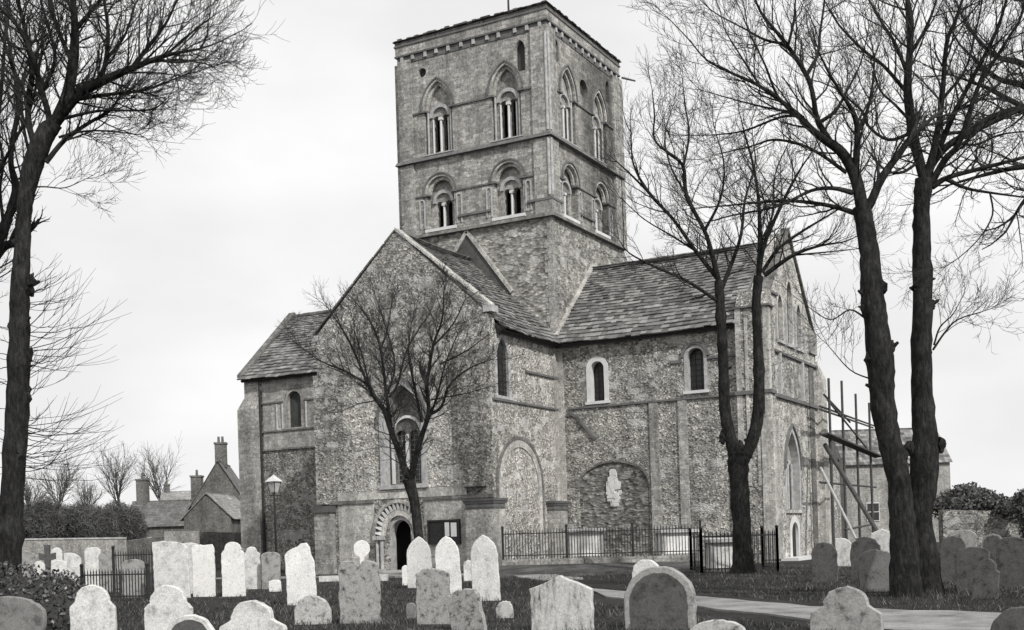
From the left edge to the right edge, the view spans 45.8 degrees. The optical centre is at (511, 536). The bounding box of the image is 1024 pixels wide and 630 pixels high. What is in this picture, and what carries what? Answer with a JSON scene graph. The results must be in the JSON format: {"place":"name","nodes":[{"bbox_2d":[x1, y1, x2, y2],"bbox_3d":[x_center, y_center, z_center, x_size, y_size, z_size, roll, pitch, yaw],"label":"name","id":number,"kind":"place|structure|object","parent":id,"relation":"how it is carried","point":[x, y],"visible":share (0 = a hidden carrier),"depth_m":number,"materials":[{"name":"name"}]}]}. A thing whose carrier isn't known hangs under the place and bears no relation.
{"place":"outdoors","nodes":[
{"label":"outdoors","id":0,"kind":"place"},
{"bbox_2d":[215,573,583,580],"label":"church path","id":1,"kind":"structure","parent":0,"point":[536,576],"depth_m":38.86,"materials":[{"name":"grey concrete"}]},
{"bbox_2d":[265,475,281,552],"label":"street lamp","id":2,"kind":"object","parent":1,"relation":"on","point":[273,482],"visible":0.84,"depth_m":47.46,"materials":[{"name":"metal"}]},
{"bbox_2d":[0,0,1023,508],"label":"sky","id":3,"kind":"structure","parent":0,"point":[292,185],"materials":[{"name":"white"}]},
{"bbox_2d":[49,542,1023,629],"bbox_3d":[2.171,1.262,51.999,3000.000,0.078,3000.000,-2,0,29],"label":"ground","id":4,"kind":"structure","parent":0,"point":[598,583],"depth_m":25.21,"materials":[{"name":"grey plant"}]},
{"bbox_2d":[0,596,46,629],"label":"gravestone","id":5,"kind":"object","parent":4,"relation":"on","point":[19,613],"visible":1,"depth_m":18.31,"materials":[{"name":"stone"}]},
{"bbox_2d":[22,550,35,574],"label":"gravestone","id":6,"kind":"object","parent":4,"relation":"on","point":[28,557],"visible":0.24,"depth_m":43.94,"materials":[{"name":"grey stone"}]},
{"bbox_2d":[0,0,66,302],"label":"bare tree","id":7,"kind":"object","parent":4,"relation":"on","point":[7,220],"visible":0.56,"depth_m":25.99,"materials":[{"name":"black plant"}]},
{"bbox_2d":[24,472,52,504],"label":"bare tree","id":8,"kind":"object","parent":4,"relation":"on","point":[27,496],"visible":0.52,"depth_m":95.17,"materials":[{"name":"grey plant"}]},
{"bbox_2d":[0,561,88,629],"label":"ivy mound","id":9,"kind":"object","parent":4,"relation":"on","point":[53,595],"visible":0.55,"depth_m":20.50,"materials":[{"name":"grey plant"}]},
{"bbox_2d":[39,545,55,572],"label":"stone cross","id":10,"kind":"object","parent":4,"relation":"on","point":[46,557],"visible":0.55,"depth_m":41.94,"materials":[{"name":"grey stone"}]},
{"bbox_2d":[30,447,82,505],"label":"bare tree","id":11,"kind":"object","parent":4,"relation":"on","point":[66,483],"visible":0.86,"depth_m":99.89,"materials":[{"name":"grey plant"}]},
{"bbox_2d":[51,560,67,575],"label":"gravestone","id":12,"kind":"object","parent":4,"relation":"on","point":[60,565],"visible":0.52,"depth_m":38.96,"materials":[{"name":"stone"}]},
{"bbox_2d":[64,553,81,584],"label":"gravestone","id":13,"kind":"object","parent":4,"relation":"on","point":[73,561],"visible":0.29,"depth_m":40.96,"materials":[{"name":"stone"}]},
{"bbox_2d":[22,537,126,570],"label":"boundary wall","id":14,"kind":"structure","parent":4,"relation":"on","point":[77,546],"depth_m":62.01,"materials":[{"name":"stone"}]},
{"bbox_2d":[23,493,149,540],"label":"hedge","id":15,"kind":"object","parent":4,"relation":"on","point":[48,518],"visible":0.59,"depth_m":72.76,"materials":[{"name":"grey plant"}]},
{"bbox_2d":[66,473,112,505],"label":"bare tree","id":16,"kind":"object","parent":4,"relation":"on","point":[84,496],"visible":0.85,"depth_m":119.80,"materials":[{"name":"grey plant"}]},
{"bbox_2d":[84,547,100,585],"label":"gravestone","id":17,"kind":"object","parent":4,"relation":"on","point":[91,554],"visible":0.59,"depth_m":39.95,"materials":[{"name":"stone"}]},
{"bbox_2d":[69,585,116,629],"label":"gravestone","id":18,"kind":"object","parent":4,"relation":"on","point":[92,607],"visible":1,"depth_m":18.45,"materials":[{"name":"stone"}]},
{"bbox_2d":[98,550,118,591],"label":"gravestone","id":19,"kind":"object","parent":4,"relation":"on","point":[105,560],"visible":0.33,"depth_m":37.96,"materials":[{"name":"grey stone"}]},
{"bbox_2d":[84,437,140,504],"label":"bare tree","id":20,"kind":"object","parent":4,"relation":"on","point":[115,483],"visible":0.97,"depth_m":109.53,"materials":[{"name":"grey plant"}]},
{"bbox_2d":[79,562,149,600],"bbox_3d":[-10.009,1.237,30.500,2.321,1.160,0.110,-2,0,27],"label":"iron railing","id":21,"kind":"object","parent":4,"relation":"on","point":[146,595],"visible":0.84,"depth_m":30.35,"materials":[{"name":"black metal"}]},
{"bbox_2d":[111,545,153,593],"bbox_3d":[-11.077,1.041,35.500,1.921,1.618,0.110,-2,0,33],"label":"iron railing","id":22,"kind":"object","parent":4,"relation":"on","point":[114,555],"visible":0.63,"depth_m":35.80,"materials":[{"name":"black metal"}]},
{"bbox_2d":[121,559,145,597],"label":"gravestone","id":23,"kind":"object","parent":4,"relation":"on","point":[130,565],"visible":0.6,"depth_m":32.45,"materials":[{"name":"grey stone"}]},
{"bbox_2d":[0,0,288,573],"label":"bare tree","id":24,"kind":"object","parent":4,"relation":"on","point":[20,352],"visible":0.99,"depth_m":21.83,"materials":[{"name":"black plant"}]},
{"bbox_2d":[127,435,183,499],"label":"bare tree","id":25,"kind":"object","parent":4,"relation":"on","point":[156,486],"visible":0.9,"depth_m":119.78,"materials":[{"name":"grey plant"}]},
{"bbox_2d":[131,470,203,537],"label":"cottage","id":26,"kind":"structure","parent":4,"relation":"on","point":[161,516],"depth_m":99.13,"materials":[{"name":"tile"}]},
{"bbox_2d":[144,585,192,629],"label":"gravestone","id":27,"kind":"object","parent":4,"relation":"on","point":[166,606],"visible":0.91,"depth_m":17.66,"materials":[{"name":"stone"}]},
{"bbox_2d":[152,541,190,597],"bbox_3d":[-8.766,0.961,31.200,0.937,1.733,0.090,-3,0,2],"label":"gravestone","id":28,"kind":"object","parent":4,"relation":"on","point":[170,563],"visible":0.66,"depth_m":31.16,"materials":[{"name":"stone"}]},
{"bbox_2d":[160,479,190,499],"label":"cottage","id":29,"kind":"structure","parent":4,"relation":"on","point":[167,494],"depth_m":117.36,"materials":[{"name":"tile"}]},
{"bbox_2d":[164,531,199,544],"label":"boundary wall","id":30,"kind":"structure","parent":4,"relation":"on","point":[183,536],"depth_m":62.88,"materials":[{"name":"grey stone"}]},
{"bbox_2d":[126,532,240,572],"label":"boundary wall","id":31,"kind":"structure","parent":4,"relation":"on","point":[219,541],"depth_m":72.06,"materials":[{"name":"stone"}]},
{"bbox_2d":[183,542,197,593],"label":"gravestone","id":32,"kind":"object","parent":4,"relation":"on","point":[190,545],"visible":0.15,"depth_m":33.95,"materials":[{"name":"stone"}]},
{"bbox_2d":[167,614,214,629],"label":"gravestone","id":33,"kind":"object","parent":4,"relation":"on","point":[191,622],"visible":1,"depth_m":16.55,"materials":[{"name":"stone"}]},
{"bbox_2d":[191,544,215,596],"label":"gravestone","id":34,"kind":"object","parent":4,"relation":"on","point":[204,571],"visible":0.84,"depth_m":31.66,"materials":[{"name":"stone"}]},
{"bbox_2d":[180,493,240,531],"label":"cottage","id":35,"kind":"structure","parent":4,"relation":"on","point":[211,512],"depth_m":81.57,"materials":[{"name":"brick"}]},
{"bbox_2d":[188,436,239,509],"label":"cottage","id":36,"kind":"structure","parent":4,"relation":"on","point":[222,478],"depth_m":93.57,"materials":[{"name":"brick"}]},
{"bbox_2d":[221,542,245,596],"bbox_3d":[-7.219,0.956,31.400,0.615,1.646,0.090,-2,0,1],"label":"gravestone","id":37,"kind":"object","parent":4,"relation":"on","point":[233,568],"visible":0.82,"depth_m":31.36,"materials":[{"name":"stone"}]},
{"bbox_2d":[244,547,260,588],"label":"gravestone","id":38,"kind":"object","parent":4,"relation":"on","point":[252,569],"visible":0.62,"depth_m":36.55,"materials":[{"name":"stone"}]},
{"bbox_2d":[219,600,286,629],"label":"gravestone","id":39,"kind":"object","parent":4,"relation":"on","point":[252,615],"visible":1,"depth_m":15.14,"materials":[{"name":"stone"}]},
{"bbox_2d":[261,552,280,588],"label":"gravestone","id":40,"kind":"object","parent":4,"relation":"on","point":[271,565],"visible":0.69,"depth_m":36.16,"materials":[{"name":"grey stone"}]},
{"bbox_2d":[284,543,316,604],"bbox_3d":[-4.565,0.916,26.201,0.652,1.557,0.090,-3,0,4],"label":"gravestone","id":41,"kind":"object","parent":4,"relation":"on","point":[300,573],"visible":0.66,"depth_m":26.16,"materials":[{"name":"stone"}]},
{"bbox_2d":[294,595,331,624],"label":"gravestone","id":42,"kind":"object","parent":4,"relation":"on","point":[314,609],"visible":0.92,"depth_m":19.55,"materials":[{"name":"stone"}]},
{"bbox_2d":[319,574,387,581],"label":"path kerb","id":43,"kind":"structure","parent":4,"relation":"on","point":[383,577],"depth_m":41.29,"materials":[{"name":"stone"}]},
{"bbox_2d":[338,560,380,623],"bbox_3d":[-2.437,1.002,19.400,0.684,1.252,0.090,-2,0,7],"label":"gravestone","id":44,"kind":"object","parent":4,"relation":"on","point":[359,595],"visible":0.92,"depth_m":19.36,"materials":[{"name":"stone"}]},
{"bbox_2d":[354,540,369,563],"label":"gravestone","id":45,"kind":"object","parent":4,"relation":"on","point":[361,549],"visible":0.46,"depth_m":30.95,"materials":[{"name":"stone"}]},
{"bbox_2d":[275,256,529,538],"bbox_3d":[-3.298,-4.035,40.090,8.368,11.143,4.872,-2,0,29],"label":"bare tree","id":46,"kind":"object","parent":4,"relation":"on","point":[409,475],"visible":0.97,"depth_m":39.84,"materials":[{"name":"black plant"}]},
{"bbox_2d":[407,536,431,587],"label":"gravestone","id":47,"kind":"object","parent":4,"relation":"on","point":[418,555],"visible":0.59,"depth_m":33.37,"materials":[{"name":"stone"}]},
{"bbox_2d":[415,568,450,623],"bbox_3d":[-1.214,1.034,18.799,0.569,1.110,0.090,-2,0,12],"label":"gravestone","id":48,"kind":"object","parent":4,"relation":"on","point":[432,588],"visible":0.81,"depth_m":18.76,"materials":[{"name":"stone"}]},
{"bbox_2d":[435,536,461,594],"bbox_3d":[-1.537,0.793,29.204,0.615,1.613,0.090,-4,0,11],"label":"gravestone","id":49,"kind":"object","parent":4,"relation":"on","point":[447,557],"visible":0.69,"depth_m":29.15,"materials":[{"name":"stone"}]},
{"bbox_2d":[446,588,486,629],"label":"gravestone","id":50,"kind":"object","parent":4,"relation":"on","point":[465,609],"visible":0.99,"depth_m":17.36,"materials":[{"name":"stone"}]},
{"bbox_2d":[463,560,471,580],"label":"gravestone","id":51,"kind":"object","parent":4,"relation":"on","point":[467,570],"visible":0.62,"depth_m":37.96,"materials":[{"name":"stone"}]},
{"bbox_2d":[471,535,500,600],"bbox_3d":[-0.579,0.760,26.204,0.613,1.618,0.090,-4,0,11],"label":"gravestone","id":52,"kind":"object","parent":4,"relation":"on","point":[485,569],"visible":0.71,"depth_m":26.16,"materials":[{"name":"stone"}]},
{"bbox_2d":[496,601,513,617],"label":"gravestone","id":53,"kind":"object","parent":4,"relation":"on","point":[504,609],"visible":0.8,"depth_m":19.96,"materials":[{"name":"stone"}]},
{"bbox_2d":[237,0,842,574],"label":"church","id":54,"kind":"structure","parent":4,"relation":"on","point":[605,414],"depth_m":51.26,"materials":[{"name":"grey stone"}]},
{"bbox_2d":[285,388,303,427],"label":"window","id":55,"kind":"structure","parent":54,"relation":"in","point":[293,398],"depth_m":59.05,"materials":[{"name":"grey glass"}]},
{"bbox_2d":[372,499,425,572],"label":"doorway","id":56,"kind":"structure","parent":54,"relation":"in","point":[400,530],"depth_m":49.40,"materials":[{"name":"stone"}]},
{"bbox_2d":[376,377,428,489],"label":"west window","id":57,"kind":"structure","parent":54,"relation":"in","point":[391,475],"depth_m":49.29,"materials":[{"name":"stone"}]},
{"bbox_2d":[420,76,454,156],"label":"window","id":58,"kind":"structure","parent":54,"relation":"in","point":[440,101],"depth_m":54.93,"materials":[{"name":"white stone"}]},
{"bbox_2d":[423,172,456,232],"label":"window","id":59,"kind":"structure","parent":54,"relation":"in","point":[441,191],"depth_m":54.97,"materials":[{"name":"white stone"}]},
{"bbox_2d":[427,519,460,544],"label":"notice board","id":60,"kind":"object","parent":54,"relation":"attached to","point":[438,531],"visible":0.89,"depth_m":47.86,"materials":[{"name":"brown wood"}]},
{"bbox_2d":[494,334,513,400],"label":"window","id":61,"kind":"structure","parent":54,"relation":"in","point":[499,369],"depth_m":47.97,"materials":[{"name":"stone"}]},
{"bbox_2d":[486,59,523,142],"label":"window","id":62,"kind":"structure","parent":54,"relation":"in","point":[508,85],"depth_m":53.25,"materials":[{"name":"white stone"}]},
{"bbox_2d":[489,158,526,220],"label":"window","id":63,"kind":"structure","parent":54,"relation":"in","point":[509,178],"depth_m":53.28,"materials":[{"name":"white stone"}]},
{"bbox_2d":[558,64,577,147],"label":"window","id":64,"kind":"structure","parent":54,"relation":"in","point":[564,87],"depth_m":54.13,"materials":[{"name":"white stone"}]},
{"bbox_2d":[561,161,580,223],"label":"window","id":65,"kind":"structure","parent":54,"relation":"in","point":[567,192],"depth_m":54.10,"materials":[{"name":"white stone"}]},
{"bbox_2d":[585,356,609,404],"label":"window","id":66,"kind":"structure","parent":54,"relation":"in","point":[597,376],"depth_m":51.26,"materials":[{"name":"white stone"}]},
{"bbox_2d":[591,88,608,163],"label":"window","id":67,"kind":"structure","parent":54,"relation":"in","point":[596,108],"depth_m":57.05,"materials":[{"name":"white stone"}]},
{"bbox_2d":[593,179,610,239],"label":"window","id":68,"kind":"structure","parent":54,"relation":"in","point":[596,192],"depth_m":57.06,"materials":[{"name":"white stone"}]},
{"bbox_2d":[680,341,708,393],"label":"window","id":69,"kind":"structure","parent":54,"relation":"in","point":[695,364],"depth_m":49.19,"materials":[{"name":"stone"}]},
{"bbox_2d":[776,291,785,344],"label":"window","id":70,"kind":"structure","parent":54,"relation":"in","point":[779,305],"depth_m":50.09,"materials":[{"name":"stone"}]},
{"bbox_2d":[785,278,795,348],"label":"window","id":71,"kind":"structure","parent":54,"relation":"in","point":[788,297],"depth_m":51.36,"materials":[{"name":"stone"}]},
{"bbox_2d":[784,423,803,512],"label":"gable window","id":72,"kind":"structure","parent":54,"relation":"in","point":[793,465],"depth_m":51.41,"materials":[{"name":"stone"}]},
{"bbox_2d":[790,516,800,556],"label":"doorway","id":73,"kind":"structure","parent":54,"relation":"in","point":[795,536],"depth_m":51.13,"materials":[{"name":"white stone"}]},
{"bbox_2d":[796,302,804,352],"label":"window","id":74,"kind":"structure","parent":54,"relation":"in","point":[799,343],"depth_m":52.56,"materials":[{"name":"stone"}]},
{"bbox_2d":[529,575,593,629],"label":"gravestone","id":75,"kind":"object","parent":4,"relation":"on","point":[560,602],"visible":1,"depth_m":16.94,"materials":[{"name":"stone"}]},
{"bbox_2d":[502,555,704,566],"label":"plinth","id":76,"kind":"structure","parent":4,"relation":"on","point":[666,558],"depth_m":42.35,"materials":[{"name":"grey stone"}]},
{"bbox_2d":[501,519,701,559],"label":"iron railing","id":77,"kind":"object","parent":76,"relation":"on","point":[631,530],"visible":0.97,"depth_m":42.54,"materials":[{"name":"black metal"}]},
{"bbox_2d":[632,560,658,577],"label":"gravestone","id":78,"kind":"object","parent":4,"relation":"on","point":[639,566],"visible":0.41,"depth_m":20.98,"materials":[{"name":"stone"}]},
{"bbox_2d":[624,566,696,629],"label":"gravestone","id":79,"kind":"object","parent":4,"relation":"on","point":[659,597],"visible":0.98,"depth_m":16.61,"materials":[{"name":"grey stone"}]},
{"bbox_2d":[702,537,732,571],"bbox_3d":[6.737,0.708,38.200,1.340,1.360,1.040,-2,0,-3],"label":"chest tomb","id":80,"kind":"object","parent":4,"relation":"on","point":[726,549],"visible":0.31,"depth_m":37.83,"materials":[{"name":"stone"}]},
{"bbox_2d":[690,619,745,629],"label":"gravestone","id":81,"kind":"object","parent":4,"relation":"on","point":[718,624],"visible":1,"depth_m":14.15,"materials":[{"name":"stone"}]},
{"bbox_2d":[688,525,778,572],"bbox_3d":[6.916,0.478,38.000,2.970,1.608,2.230,-2,0,15],"label":"iron railing","id":82,"kind":"object","parent":4,"relation":"on","point":[693,549],"visible":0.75,"depth_m":37.16,"materials":[{"name":"black metal"}]},
{"bbox_2d":[573,31,910,573],"bbox_3d":[6.729,-6.803,35.157,9.815,16.196,5.215,-2,0,5],"label":"bare tree","id":83,"kind":"object","parent":4,"relation":"on","point":[740,454],"visible":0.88,"depth_m":35.58,"materials":[{"name":"black plant"}]},
{"bbox_2d":[609,0,973,596],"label":"bare tree","id":84,"kind":"object","parent":4,"relation":"on","point":[905,578],"visible":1,"depth_m":21.88,"materials":[{"name":"black plant"}]},
{"bbox_2d":[811,542,837,581],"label":"gravestone","id":85,"kind":"object","parent":4,"relation":"on","point":[824,555],"visible":0.72,"depth_m":28.95,"materials":[{"name":"stone"}]},
{"bbox_2d":[835,538,850,565],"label":"gravestone","id":86,"kind":"object","parent":4,"relation":"on","point":[843,547],"visible":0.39,"depth_m":39.96,"materials":[{"name":"stone"}]},
{"bbox_2d":[810,586,883,629],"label":"gravestone","id":87,"kind":"object","parent":4,"relation":"on","point":[846,608],"visible":1,"depth_m":15.24,"materials":[{"name":"grey stone"}]},
{"bbox_2d":[819,378,880,546],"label":"scaffolding","id":88,"kind":"object","parent":4,"relation":"on","point":[844,442],"visible":0.85,"depth_m":53.64,"materials":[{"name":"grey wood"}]},
{"bbox_2d":[850,537,880,578],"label":"gravestone","id":89,"kind":"object","parent":4,"relation":"on","point":[860,545],"visible":0.5,"depth_m":30.05,"materials":[{"name":"stone"}]},
{"bbox_2d":[859,549,889,591],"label":"gravestone","id":90,"kind":"object","parent":4,"relation":"on","point":[874,569],"visible":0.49,"depth_m":23.98,"materials":[{"name":"stone"}]},
{"bbox_2d":[871,529,889,551],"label":"gravestone","id":91,"kind":"object","parent":4,"relation":"on","point":[881,537],"visible":0.16,"depth_m":35.95,"materials":[{"name":"stone"}]},
{"bbox_2d":[828,428,952,544],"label":"cottage","id":92,"kind":"structure","parent":4,"relation":"on","point":[880,504],"depth_m":85.00,"materials":[{"name":"stone"}]},
{"bbox_2d":[866,502,879,520],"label":"window","id":93,"kind":"structure","parent":92,"relation":"in","point":[876,504],"depth_m":84.91,"materials":[{"name":"white glass"}]},
{"bbox_2d":[784,0,1023,593],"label":"bare tree","id":94,"kind":"object","parent":4,"relation":"on","point":[926,448],"visible":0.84,"depth_m":22.45,"materials":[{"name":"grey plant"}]},
{"bbox_2d":[868,0,1023,287],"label":"bare tree","id":95,"kind":"object","parent":4,"relation":"on","point":[1008,169],"visible":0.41,"depth_m":26.47,"materials":[{"name":"black plant"}]},
{"bbox_2d":[940,536,965,582],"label":"gravestone","id":96,"kind":"object","parent":4,"relation":"on","point":[950,546],"visible":0.56,"depth_m":26.99,"materials":[{"name":"stone"}]},
{"bbox_2d":[949,530,976,547],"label":"gravestone","id":97,"kind":"object","parent":4,"relation":"on","point":[968,537],"visible":0.38,"depth_m":37.89,"materials":[{"name":"grey stone"}]},
{"bbox_2d":[955,547,989,593],"bbox_3d":[8.380,0.732,22.000,0.616,1.107,0.090,-2,0,33],"label":"gravestone","id":98,"kind":"object","parent":4,"relation":"on","point":[968,559],"visible":0.58,"depth_m":22.01,"materials":[{"name":"stone"}]},
{"bbox_2d":[938,510,1022,553],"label":"boundary wall","id":99,"kind":"structure","parent":4,"relation":"on","point":[981,524],"depth_m":51.15,"materials":[{"name":"grey stone"}]},
{"bbox_2d":[932,481,1019,523],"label":"hedge","id":100,"kind":"object","parent":99,"relation":"on","point":[967,496],"visible":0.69,"depth_m":51.29,"materials":[{"name":"grey plant"}]},
{"bbox_2d":[972,559,999,598],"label":"gravestone","id":101,"kind":"object","parent":4,"relation":"on","point":[986,576],"visible":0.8,"depth_m":20.44,"materials":[{"name":"stone"}]},
{"bbox_2d":[982,533,1001,562],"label":"gravestone","id":102,"kind":"object","parent":4,"relation":"on","point":[989,542],"visible":0.36,"depth_m":29.96,"materials":[{"name":"stone"}]},
{"bbox_2d":[990,606,1023,629],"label":"gravestone","id":103,"kind":"object","parent":4,"relation":"on","point":[1011,618],"visible":1,"depth_m":13.63,"materials":[{"name":"stone"}]},
{"bbox_2d":[996,537,1023,587],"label":"gravestone","id":104,"kind":"object","parent":4,"relation":"on","point":[1010,558],"visible":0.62,"depth_m":23.98,"materials":[{"name":"stone"}]},
{"bbox_2d":[1010,488,1023,537],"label":"bush","id":105,"kind":"object","parent":4,"relation":"on","point":[1017,506],"visible":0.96,"depth_m":49.88,"materials":[{"name":"black plant"}]},
{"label":"raised bank","id":106,"kind":"structure","parent":4,"relation":"on","visible":0},
{"bbox_2d":[561,528,606,557],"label":"chest tomb","id":107,"kind":"object","parent":106,"relation":"on","point":[591,540],"visible":0.49,"depth_m":44.03,"materials":[{"name":"stone"}]},
{"bbox_2d":[652,529,698,555],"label":"chest tomb","id":108,"kind":"object","parent":106,"relation":"on","point":[667,543],"visible":0.45,"depth_m":43.22,"materials":[{"name":"stone"}]},
{"bbox_2d":[499,561,699,577],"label":"grass slope","id":109,"kind":"structure","parent":0,"point":[505,571],"depth_m":40.99,"materials":[{"name":"grey plant"}]},
{"bbox_2d":[593,588,1000,629],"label":"path","id":110,"kind":"structure","parent":0,"point":[895,619],"depth_m":17.79,"materials":[{"name":"grey concrete"}]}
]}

